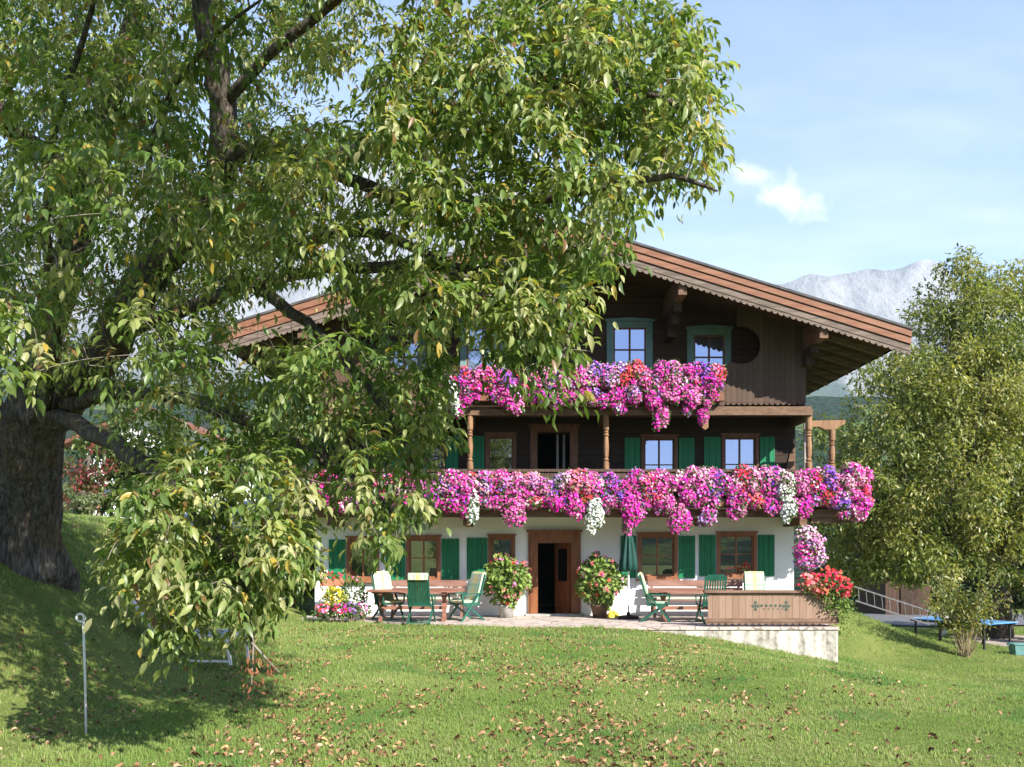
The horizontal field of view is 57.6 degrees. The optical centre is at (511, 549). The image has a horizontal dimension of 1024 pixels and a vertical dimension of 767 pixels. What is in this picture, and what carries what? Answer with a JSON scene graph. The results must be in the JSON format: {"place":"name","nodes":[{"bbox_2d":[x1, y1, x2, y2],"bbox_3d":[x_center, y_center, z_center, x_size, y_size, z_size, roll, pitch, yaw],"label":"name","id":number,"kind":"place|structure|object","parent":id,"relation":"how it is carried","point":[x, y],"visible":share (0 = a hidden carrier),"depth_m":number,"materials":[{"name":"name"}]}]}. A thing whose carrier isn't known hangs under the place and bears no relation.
{"place":"outdoors","nodes":[
{"label":"outdoors","id":0,"kind":"place"},
{"bbox_2d":[184,501,283,534],"bbox_3d":[-8.643,-0.835,30.000,4.324,1.459,1.830,0,0,0],"label":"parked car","id":1,"kind":"object","parent":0,"point":[186,514],"visible":0.01,"depth_m":29.15,"materials":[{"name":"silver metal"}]},
{"bbox_2d":[1,387,1018,594],"bbox_3d":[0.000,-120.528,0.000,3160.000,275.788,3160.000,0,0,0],"label":"hills","id":2,"kind":"structure","parent":0,"point":[820,405],"depth_m":937.49,"materials":[{"name":"green plant"}]},
{"bbox_2d":[0,512,1023,766],"bbox_3d":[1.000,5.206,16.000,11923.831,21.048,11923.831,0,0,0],"label":"ground","id":3,"kind":"structure","parent":0,"point":[854,647],"depth_m":10.50,"materials":[{"name":"green plant"}]},
{"bbox_2d":[75,613,86,734],"bbox_3d":[-3.884,1.170,8.410,0.112,1.198,0.043,0,0,0],"label":"fence post","id":4,"kind":"object","parent":3,"relation":"on","point":[82,621],"visible":0.95,"depth_m":8.39,"materials":[{"name":"grey metal"}]},
{"bbox_2d":[62,482,104,514],"bbox_3d":[-11.226,-1.193,24.041,1.223,1.099,1.239,0,0,0],"label":"green shrub","id":5,"kind":"object","parent":3,"relation":"on","point":[90,501],"visible":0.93,"depth_m":23.90,"materials":[{"name":"green plant"}]},
{"bbox_2d":[62,443,119,516],"bbox_3d":[-11.950,-1.909,25.899,1.496,2.436,1.551,0,0,43],"label":"red shrub","id":6,"kind":"object","parent":3,"relation":"on","point":[85,481],"visible":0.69,"depth_m":25.80,"materials":[{"name":"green plant"}]},
{"bbox_2d":[63,403,207,517],"bbox_3d":[-15.119,-3.606,38.057,6.054,5.383,5.340,0,0,0],"label":"bank tree","id":7,"kind":"object","parent":3,"relation":"on","point":[120,477],"visible":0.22,"depth_m":36.74,"materials":[{"name":"green plant"}]},
{"bbox_2d":[64,406,254,521],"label":"neighbour house","id":8,"kind":"structure","parent":3,"relation":"on","point":[68,442],"depth_m":52.00,"materials":[{"name":"white paint"}]},
{"bbox_2d":[131,597,249,664],"bbox_3d":[-4.599,1.161,13.398,1.506,0.911,0.640,0,0,8],"label":"lounge chair","id":9,"kind":"object","parent":3,"relation":"on","point":[134,602],"visible":0.12,"depth_m":13.16,"materials":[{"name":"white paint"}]},
{"bbox_2d":[246,498,314,607],"bbox_3d":[-6.042,0.146,25.244,2.351,3.220,2.091,0,0,0],"label":"bank tree","id":10,"kind":"object","parent":3,"relation":"on","point":[312,567],"visible":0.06,"depth_m":24.81,"materials":[{"name":"green plant"}]},
{"bbox_2d":[311,603,333,621],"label":"red flower","id":11,"kind":"object","parent":3,"relation":"on","point":[322,611],"visible":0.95,"depth_m":22.19,"materials":[{"name":"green plant"}]},
{"bbox_2d":[320,585,348,620],"bbox_3d":[-4.316,1.300,22.628,0.716,0.942,0.777,0,0,-34],"label":"yellow flower","id":12,"kind":"object","parent":3,"relation":"on","point":[332,591],"visible":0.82,"depth_m":22.47,"materials":[{"name":"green plant"}]},
{"bbox_2d":[330,602,351,622],"bbox_3d":[-4.053,1.508,22.219,0.570,0.528,0.611,0,0,0],"label":"pink flower","id":13,"kind":"object","parent":3,"relation":"on","point":[338,606],"visible":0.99,"depth_m":22.09,"materials":[{"name":"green plant"}]},
{"bbox_2d":[343,601,362,622],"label":"violet flower","id":14,"kind":"object","parent":3,"relation":"on","point":[353,612],"visible":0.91,"depth_m":22.24,"materials":[{"name":"purple plant"}]},
{"bbox_2d":[0,0,745,699],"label":"walnut tree","id":15,"kind":"object","parent":3,"relation":"on","point":[52,392],"visible":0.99,"depth_m":7.51,"materials":[{"name":"green plant"}]},
{"bbox_2d":[0,517,1022,766],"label":"fallen leaves","id":16,"kind":"object","parent":3,"relation":"on","point":[492,733],"visible":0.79,"depth_m":9.59,"materials":[{"name":"brown plant"}]},
{"bbox_2d":[217,221,912,615],"bbox_3d":[1.210,-3.020,30.860,16.470,11.300,17.880,0,0,0],"label":"farmhouse","id":17,"kind":"object","parent":3,"relation":"on","point":[781,353],"visible":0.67,"depth_m":24.36,"materials":[{"name":"white paint"}]},
{"bbox_2d":[308,470,352,513],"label":"flower box","id":18,"kind":"object","parent":17,"relation":"attached to","point":[327,498],"visible":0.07,"depth_m":22.59,"materials":[{"name":"pink plant"}]},
{"bbox_2d":[329,536,379,582],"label":"window","id":19,"kind":"structure","parent":17,"relation":"in","point":[335,565],"depth_m":24.36,"materials":[{"name":"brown wood"}]},
{"bbox_2d":[347,473,397,511],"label":"flower box","id":20,"kind":"object","parent":17,"relation":"attached to","point":[355,508],"visible":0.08,"depth_m":22.61,"materials":[{"name":"pink plant"}]},
{"bbox_2d":[382,325,425,373],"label":"window","id":21,"kind":"structure","parent":17,"relation":"in","point":[393,338],"depth_m":24.33,"materials":[{"name":"blue glass"}]},
{"bbox_2d":[387,470,441,508],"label":"flower box","id":22,"kind":"object","parent":17,"relation":"attached to","point":[406,484],"visible":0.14,"depth_m":22.58,"materials":[{"name":"pink wood"}]},
{"bbox_2d":[386,535,458,579],"bbox_3d":[-2.342,0.226,24.417,1.920,1.206,0.165,0,0,0],"label":"window","id":23,"kind":"structure","parent":17,"relation":"in","point":[423,551],"depth_m":24.36,"materials":[{"name":"brown wood"}]},
{"bbox_2d":[391,432,457,468],"bbox_3d":[-2.306,-2.238,24.397,1.798,1.645,0.165,0,0,0],"label":"window","id":24,"kind":"structure","parent":17,"relation":"in","point":[452,457],"depth_m":24.34,"materials":[{"name":"green wood"}]},
{"bbox_2d":[432,468,482,524],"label":"flower box","id":25,"kind":"object","parent":17,"relation":"attached to","point":[463,502],"visible":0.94,"depth_m":22.57,"materials":[{"name":"pink wood"}]},
{"bbox_2d":[448,364,497,419],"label":"flower box","id":26,"kind":"object","parent":17,"relation":"attached to","point":[473,381],"visible":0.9,"depth_m":22.59,"materials":[{"name":"pink wood"}]},
{"bbox_2d":[458,319,505,368],"bbox_3d":[-0.756,-4.954,24.334,1.296,2.198,0.089,0,0,0],"label":"window","id":27,"kind":"structure","parent":17,"relation":"in","point":[468,358],"depth_m":24.36,"materials":[{"name":"blue glass"}]},
{"bbox_2d":[467,534,515,579],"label":"window","id":28,"kind":"structure","parent":17,"relation":"in","point":[497,543],"depth_m":24.36,"materials":[{"name":"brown wood"}]},
{"bbox_2d":[472,432,516,468],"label":"window","id":29,"kind":"structure","parent":17,"relation":"in","point":[500,447],"depth_m":24.41,"materials":[{"name":"brown wood"}]},
{"bbox_2d":[472,467,526,527],"bbox_3d":[-0.281,-1.267,22.673,1.405,1.484,0.515,0,0,0],"label":"flower box","id":30,"kind":"object","parent":17,"relation":"attached to","point":[506,494],"visible":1,"depth_m":22.59,"materials":[{"name":"pink wood"}]},
{"bbox_2d":[486,365,533,415],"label":"flower box","id":31,"kind":"object","parent":17,"relation":"attached to","point":[499,394],"visible":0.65,"depth_m":22.60,"materials":[{"name":"pink wood"}]},
{"bbox_2d":[514,469,566,512],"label":"flower box","id":32,"kind":"object","parent":17,"relation":"attached to","point":[539,491],"visible":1,"depth_m":22.57,"materials":[{"name":"pink wood"}]},
{"bbox_2d":[528,366,570,411],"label":"flower box","id":33,"kind":"object","parent":17,"relation":"attached to","point":[536,396],"visible":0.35,"depth_m":22.59,"materials":[{"name":"pink plant"}]},
{"bbox_2d":[555,543,570,612],"bbox_3d":[1.331,0.777,24.880,0.121,1.865,0.860,0,0,-24],"label":"door","id":34,"kind":"structure","parent":17,"relation":"in","point":[562,551],"depth_m":24.84,"materials":[{"name":"brown wood"}]},
{"bbox_2d":[552,467,606,535],"bbox_3d":[1.664,-1.165,22.671,1.437,1.699,0.530,0,0,0],"label":"flower box","id":35,"kind":"object","parent":17,"relation":"attached to","point":[584,486],"visible":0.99,"depth_m":22.57,"materials":[{"name":"pink plant"}]},
{"bbox_2d":[567,360,611,409],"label":"flower box","id":36,"kind":"object","parent":17,"relation":"attached to","point":[600,397],"visible":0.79,"depth_m":22.58,"materials":[{"name":"pink plant"}]},
{"bbox_2d":[598,468,648,536],"bbox_3d":[2.682,-1.162,22.698,1.324,1.731,0.536,0,0,0],"label":"flower box","id":37,"kind":"object","parent":17,"relation":"attached to","point":[624,496],"visible":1,"depth_m":22.61,"materials":[{"name":"pink plant"}]},
{"bbox_2d":[601,357,652,415],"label":"flower box","id":38,"kind":"object","parent":17,"relation":"attached to","point":[618,380],"visible":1,"depth_m":22.59,"materials":[{"name":"pink plant"}]},
{"bbox_2d":[605,317,654,368],"bbox_3d":[3.074,-4.954,24.334,1.296,2.198,0.089,0,0,0],"label":"window","id":39,"kind":"structure","parent":17,"relation":"in","point":[634,337],"depth_m":24.33,"materials":[{"name":"teal paint"}]},
{"bbox_2d":[621,532,694,580],"bbox_3d":[3.819,0.183,24.385,1.944,1.266,0.230,0,0,0],"label":"window","id":40,"kind":"structure","parent":17,"relation":"in","point":[660,555],"depth_m":24.36,"materials":[{"name":"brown wood"}]},
{"bbox_2d":[625,434,693,468],"bbox_3d":[3.855,-2.213,24.397,1.822,1.597,0.165,0,0,0],"label":"window","id":41,"kind":"structure","parent":17,"relation":"in","point":[660,451],"depth_m":24.34,"materials":[{"name":"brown wood"}]},
{"bbox_2d":[638,468,693,533],"bbox_3d":[3.736,-1.175,22.688,1.416,1.641,0.485,0,0,0],"label":"flower box","id":42,"kind":"object","parent":17,"relation":"attached to","point":[659,489],"visible":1,"depth_m":22.59,"materials":[{"name":"pink plant"}]},
{"bbox_2d":[642,358,689,431],"bbox_3d":[3.747,-3.757,22.674,1.262,1.797,0.511,0,0,0],"label":"flower box","id":43,"kind":"object","parent":17,"relation":"attached to","point":[672,389],"visible":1,"depth_m":22.59,"materials":[{"name":"pink plant"}]},
{"bbox_2d":[677,465,729,527],"bbox_3d":[4.657,-1.283,22.699,1.386,1.563,0.531,0,0,0],"label":"flower box","id":44,"kind":"object","parent":17,"relation":"attached to","point":[700,488],"visible":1,"depth_m":22.60,"materials":[{"name":"pink plant"}]},
{"bbox_2d":[681,359,727,426],"bbox_3d":[4.695,-3.811,22.698,1.189,1.644,0.465,0,0,0],"label":"flower box","id":45,"kind":"object","parent":17,"relation":"attached to","point":[706,384],"visible":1,"depth_m":22.62,"materials":[{"name":"pink plant"}]},
{"bbox_2d":[685,325,732,368],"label":"window","id":46,"kind":"structure","parent":17,"relation":"in","point":[709,343],"depth_m":24.33,"materials":[{"name":"teal paint"}]},
{"bbox_2d":[699,531,774,578],"bbox_3d":[5.880,0.146,24.385,1.968,1.241,0.230,0,0,0],"label":"window","id":47,"kind":"structure","parent":17,"relation":"in","point":[736,550],"depth_m":24.36,"materials":[{"name":"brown wood"}]},
{"bbox_2d":[704,433,774,468],"bbox_3d":[5.941,-2.226,24.397,1.846,1.621,0.165,0,0,0],"label":"window","id":48,"kind":"structure","parent":17,"relation":"in","point":[729,450],"depth_m":24.34,"materials":[{"name":"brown wood"}]},
{"bbox_2d":[717,464,775,521],"bbox_3d":[5.655,-1.372,22.667,1.544,1.479,0.526,0,0,0],"label":"flower box","id":49,"kind":"object","parent":17,"relation":"attached to","point":[742,493],"visible":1,"depth_m":22.59,"materials":[{"name":"pink plant"}]},
{"bbox_2d":[763,464,803,524],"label":"flower box","id":50,"kind":"object","parent":17,"relation":"attached to","point":[776,498],"visible":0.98,"depth_m":22.54,"materials":[{"name":"white plant"}]},
{"bbox_2d":[791,524,828,571],"bbox_3d":[7.223,-0.050,22.583,0.811,1.207,0.755,0,0,39],"label":"hanging basket","id":51,"kind":"object","parent":17,"relation":"hanging from","point":[807,553],"visible":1,"depth_m":22.43,"materials":[{"name":"pink plant"}]},
{"bbox_2d":[795,465,851,518],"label":"flower box","id":52,"kind":"object","parent":17,"relation":"attached to","point":[823,486],"visible":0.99,"depth_m":22.60,"materials":[{"name":"pink plant"}]},
{"bbox_2d":[837,461,875,522],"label":"flower box","id":53,"kind":"object","parent":17,"relation":"attached to","point":[856,482],"visible":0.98,"depth_m":22.75,"materials":[{"name":"pink plant"}]},
{"bbox_2d":[643,630,837,662],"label":"retaining wall","id":54,"kind":"structure","parent":3,"relation":"on","point":[818,643],"depth_m":20.78,"materials":[{"name":"paint"}]},
{"bbox_2d":[794,411,862,581],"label":"young tree","id":55,"kind":"object","parent":3,"relation":"on","point":[821,437],"visible":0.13,"depth_m":59.63,"materials":[{"name":"green plant"}]},
{"bbox_2d":[810,517,921,606],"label":"background tree","id":56,"kind":"object","parent":3,"relation":"on","point":[827,549],"visible":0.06,"depth_m":50.89,"materials":[{"name":"green plant"}]},
{"bbox_2d":[850,567,940,614],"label":"shed","id":57,"kind":"structure","parent":3,"relation":"on","point":[906,595],"depth_m":44.50,"materials":[{"name":"wood"}]},
{"bbox_2d":[900,588,917,614],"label":"door","id":58,"kind":"structure","parent":57,"relation":"in","point":[910,597],"depth_m":44.44,"materials":[{"name":"brown wood"}]},
{"bbox_2d":[854,586,938,627],"bbox_3d":[11.853,1.786,28.650,3.344,1.373,0.121,0,0,-21],"label":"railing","id":59,"kind":"object","parent":3,"relation":"on","point":[890,611],"visible":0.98,"depth_m":28.58,"materials":[{"name":"metal"}]},
{"bbox_2d":[822,243,1023,638],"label":"walnut tree","id":60,"kind":"object","parent":3,"relation":"on","point":[984,427],"visible":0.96,"depth_m":31.17,"materials":[{"name":"green plant"}]},
{"bbox_2d":[942,586,945,634],"bbox_3d":[15.759,2.093,34.000,0.180,2.490,0.171,0,0,0],"label":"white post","id":61,"kind":"object","parent":3,"relation":"on","point":[943,632],"visible":0.02,"depth_m":33.95,"materials":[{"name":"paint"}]},
{"bbox_2d":[931,545,978,603],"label":"background tree","id":62,"kind":"object","parent":3,"relation":"on","point":[973,590],"visible":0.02,"depth_m":53.40,"materials":[{"name":"green plant"}]},
{"bbox_2d":[914,562,1012,657],"bbox_3d":[12.556,1.682,25.872,2.464,2.661,2.417,0,0,27],"label":"sapling bush","id":63,"kind":"object","parent":3,"relation":"on","point":[958,622],"visible":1,"depth_m":25.80,"materials":[{"name":"green plant"}]},
{"bbox_2d":[910,616,1017,649],"bbox_3d":[14.089,2.574,29.200,1.800,1.049,2.740,0,0,-30],"label":"table tennis","id":64,"kind":"object","parent":3,"relation":"on","point":[924,619],"visible":0.39,"depth_m":28.96,"materials":[{"name":"blue paint"}]},
{"bbox_2d":[946,531,1023,606],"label":"background tree","id":65,"kind":"object","parent":3,"relation":"on","point":[970,584],"visible":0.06,"depth_m":52.32,"materials":[{"name":"green plant"}]},
{"bbox_2d":[1006,643,1023,654],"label":"plastic tub","id":66,"kind":"object","parent":3,"relation":"on","point":[1016,648],"visible":1,"depth_m":26.83,"materials":[{"name":"teal plastic"}]},
{"bbox_2d":[1011,539,1023,600],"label":"background tree","id":67,"kind":"object","parent":3,"relation":"on","point":[1022,566],"visible":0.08,"depth_m":50.03,"materials":[{"name":"green plant"}]},
{"bbox_2d":[0,160,1023,397],"bbox_3d":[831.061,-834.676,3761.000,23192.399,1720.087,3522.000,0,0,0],"label":"mountains","id":68,"kind":"structure","parent":0,"point":[883,293],"depth_m":3854.26,"materials":[{"name":"stone"}]},
{"bbox_2d":[0,0,1023,289],"label":"sky","id":69,"kind":"structure","parent":0,"point":[885,135],"materials":[{"name":"blue"}]},
{"bbox_2d":[301,615,838,629],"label":"terrace","id":70,"kind":"structure","parent":0,"point":[682,622],"depth_m":22.04,"materials":[{"name":"beige stone"}]},
{"bbox_2d":[320,571,344,617],"bbox_3d":[-4.574,1.182,23.564,0.698,1.295,0.348,0,0,0],"label":"window planter","id":71,"kind":"object","parent":70,"relation":"on","point":[330,582],"visible":0.53,"depth_m":23.48,"materials":[{"name":"ceramic"}]},
{"bbox_2d":[337,575,367,618],"bbox_3d":[-3.990,1.194,23.219,0.829,1.154,0.929,0,0,0],"label":"leafy bush","id":72,"kind":"object","parent":70,"relation":"on","point":[356,585],"visible":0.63,"depth_m":23.19,"materials":[{"name":"green plant"}]},
{"bbox_2d":[353,599,372,620],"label":"pink flower","id":73,"kind":"object","parent":70,"relation":"on","point":[362,613],"visible":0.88,"depth_m":22.55,"materials":[{"name":"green plant"}]},
{"bbox_2d":[371,571,405,621],"bbox_3d":[-3.059,1.146,22.814,0.625,1.203,0.792,0,0,-35],"label":"garden chair","id":74,"kind":"object","parent":70,"relation":"on","point":[381,580],"visible":0.94,"depth_m":22.91,"materials":[{"name":"green plastic"}]},
{"bbox_2d":[366,589,457,621],"bbox_3d":[-2.396,1.353,22.600,2.147,0.747,0.792,0,0,0],"label":"patio table","id":75,"kind":"object","parent":70,"relation":"on","point":[443,606],"visible":0.84,"depth_m":22.51,"materials":[{"name":"brown wood"}]},
{"bbox_2d":[406,573,435,624],"bbox_3d":[-2.146,1.146,21.872,0.625,1.203,0.792,0,0,4],"label":"garden chair","id":76,"kind":"object","parent":70,"relation":"on","point":[418,594],"visible":1,"depth_m":21.64,"materials":[{"name":"green plastic"}]},
{"bbox_2d":[391,580,465,617],"bbox_3d":[-2.154,1.264,23.855,1.952,0.941,0.610,0,0,0],"label":"wooden bench","id":77,"kind":"object","parent":70,"relation":"on","point":[439,583],"visible":0.42,"depth_m":24.08,"materials":[{"name":"brown wood"}]},
{"bbox_2d":[447,571,485,621],"bbox_3d":[-1.085,1.146,22.748,0.792,1.203,0.625,0,0,-38],"label":"garden chair","id":78,"kind":"object","parent":70,"relation":"on","point":[475,587],"visible":0.99,"depth_m":22.74,"materials":[{"name":"green plastic"}]},
{"bbox_2d":[482,552,532,617],"bbox_3d":[-0.132,0.899,23.546,1.338,1.654,1.312,0,0,0],"label":"potted geranium","id":79,"kind":"object","parent":70,"relation":"on","point":[508,596],"visible":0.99,"depth_m":23.38,"materials":[{"name":"green plant"}]},
{"bbox_2d":[574,550,627,617],"bbox_3d":[2.247,0.876,23.588,1.397,1.701,1.350,0,0,0],"label":"potted geranium","id":80,"kind":"object","parent":70,"relation":"on","point":[602,599],"visible":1,"depth_m":23.39,"materials":[{"name":"green plant"}]},
{"bbox_2d":[606,610,618,617],"bbox_3d":[2.564,1.637,23.691,0.358,0.179,0.256,0,0,0],"label":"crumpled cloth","id":81,"kind":"object","parent":70,"relation":"on","point":[612,614],"visible":0.94,"depth_m":23.62,"materials":[{"name":"yellow fabric"}]},
{"bbox_2d":[618,530,638,618],"bbox_3d":[2.913,0.492,23.300,0.540,2.468,0.540,0,0,0],"label":"parasol","id":82,"kind":"object","parent":70,"relation":"on","point":[628,561],"visible":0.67,"depth_m":23.18,"materials":[{"name":"green fabric"}]},
{"bbox_2d":[638,572,670,621],"bbox_3d":[3.428,1.146,22.414,0.792,1.203,0.625,0,0,10],"label":"garden chair","id":83,"kind":"object","parent":70,"relation":"on","point":[650,600],"visible":1,"depth_m":22.19,"materials":[{"name":"green plastic"}]},
{"bbox_2d":[648,589,732,621],"bbox_3d":[4.357,1.353,22.500,2.061,0.747,0.792,0,0,0],"label":"patio table","id":84,"kind":"object","parent":70,"relation":"on","point":[662,618],"visible":0.51,"depth_m":22.47,"materials":[{"name":"brown wood"}]},
{"bbox_2d":[648,580,742,617],"bbox_3d":[4.736,1.264,23.855,2.451,0.941,0.610,0,0,0],"label":"wooden bench","id":85,"kind":"object","parent":70,"relation":"on","point":[738,584],"visible":0.42,"depth_m":24.08,"materials":[{"name":"brown wood"}]},
{"bbox_2d":[695,575,726,623],"bbox_3d":[4.679,1.164,21.828,0.625,1.166,0.780,0,0,-3],"label":"garden chair","id":86,"kind":"object","parent":70,"relation":"on","point":[715,578],"visible":0.56,"depth_m":21.53,"materials":[{"name":"green wood"}]},
{"bbox_2d":[743,571,764,589],"bbox_3d":[5.941,1.146,22.678,0.625,1.203,0.792,0,0,6],"label":"garden chair","id":87,"kind":"object","parent":70,"relation":"on","point":[753,580],"visible":0.37,"depth_m":22.91,"materials":[{"name":"white fabric"}]},
{"bbox_2d":[703,590,840,624],"bbox_3d":[5.822,1.301,21.790,3.051,0.773,2.020,0,0,0],"label":"wooden balustrade","id":88,"kind":"object","parent":70,"relation":"on","point":[762,607],"visible":1,"depth_m":20.85,"materials":[{"name":"brown wood"}]},
{"bbox_2d":[793,565,853,635],"bbox_3d":[6.971,1.147,20.795,1.372,1.602,0.560,0,0,0],"label":"flower tub","id":89,"kind":"object","parent":88,"relation":"attached to","point":[836,584],"visible":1,"depth_m":20.73,"materials":[{"name":"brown wood"}]},
{"bbox_2d":[864,614,1023,625],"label":"road","id":90,"kind":"structure","parent":0,"point":[892,619],"depth_m":41.32,"materials":[{"name":"grey asphalt"}]},
{"bbox_2d":[948,635,1023,645],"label":"gravel yard","id":91,"kind":"structure","parent":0,"point":[1016,639],"depth_m":31.71,"materials":[{"name":"beige gravel"}]},
{"bbox_2d":[1001,552,1023,620],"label":"dark shrub","id":92,"kind":"object","parent":91,"relation":"on","point":[1018,595],"visible":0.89,"depth_m":30.95,"materials":[{"name":"green plant"}]}
]}

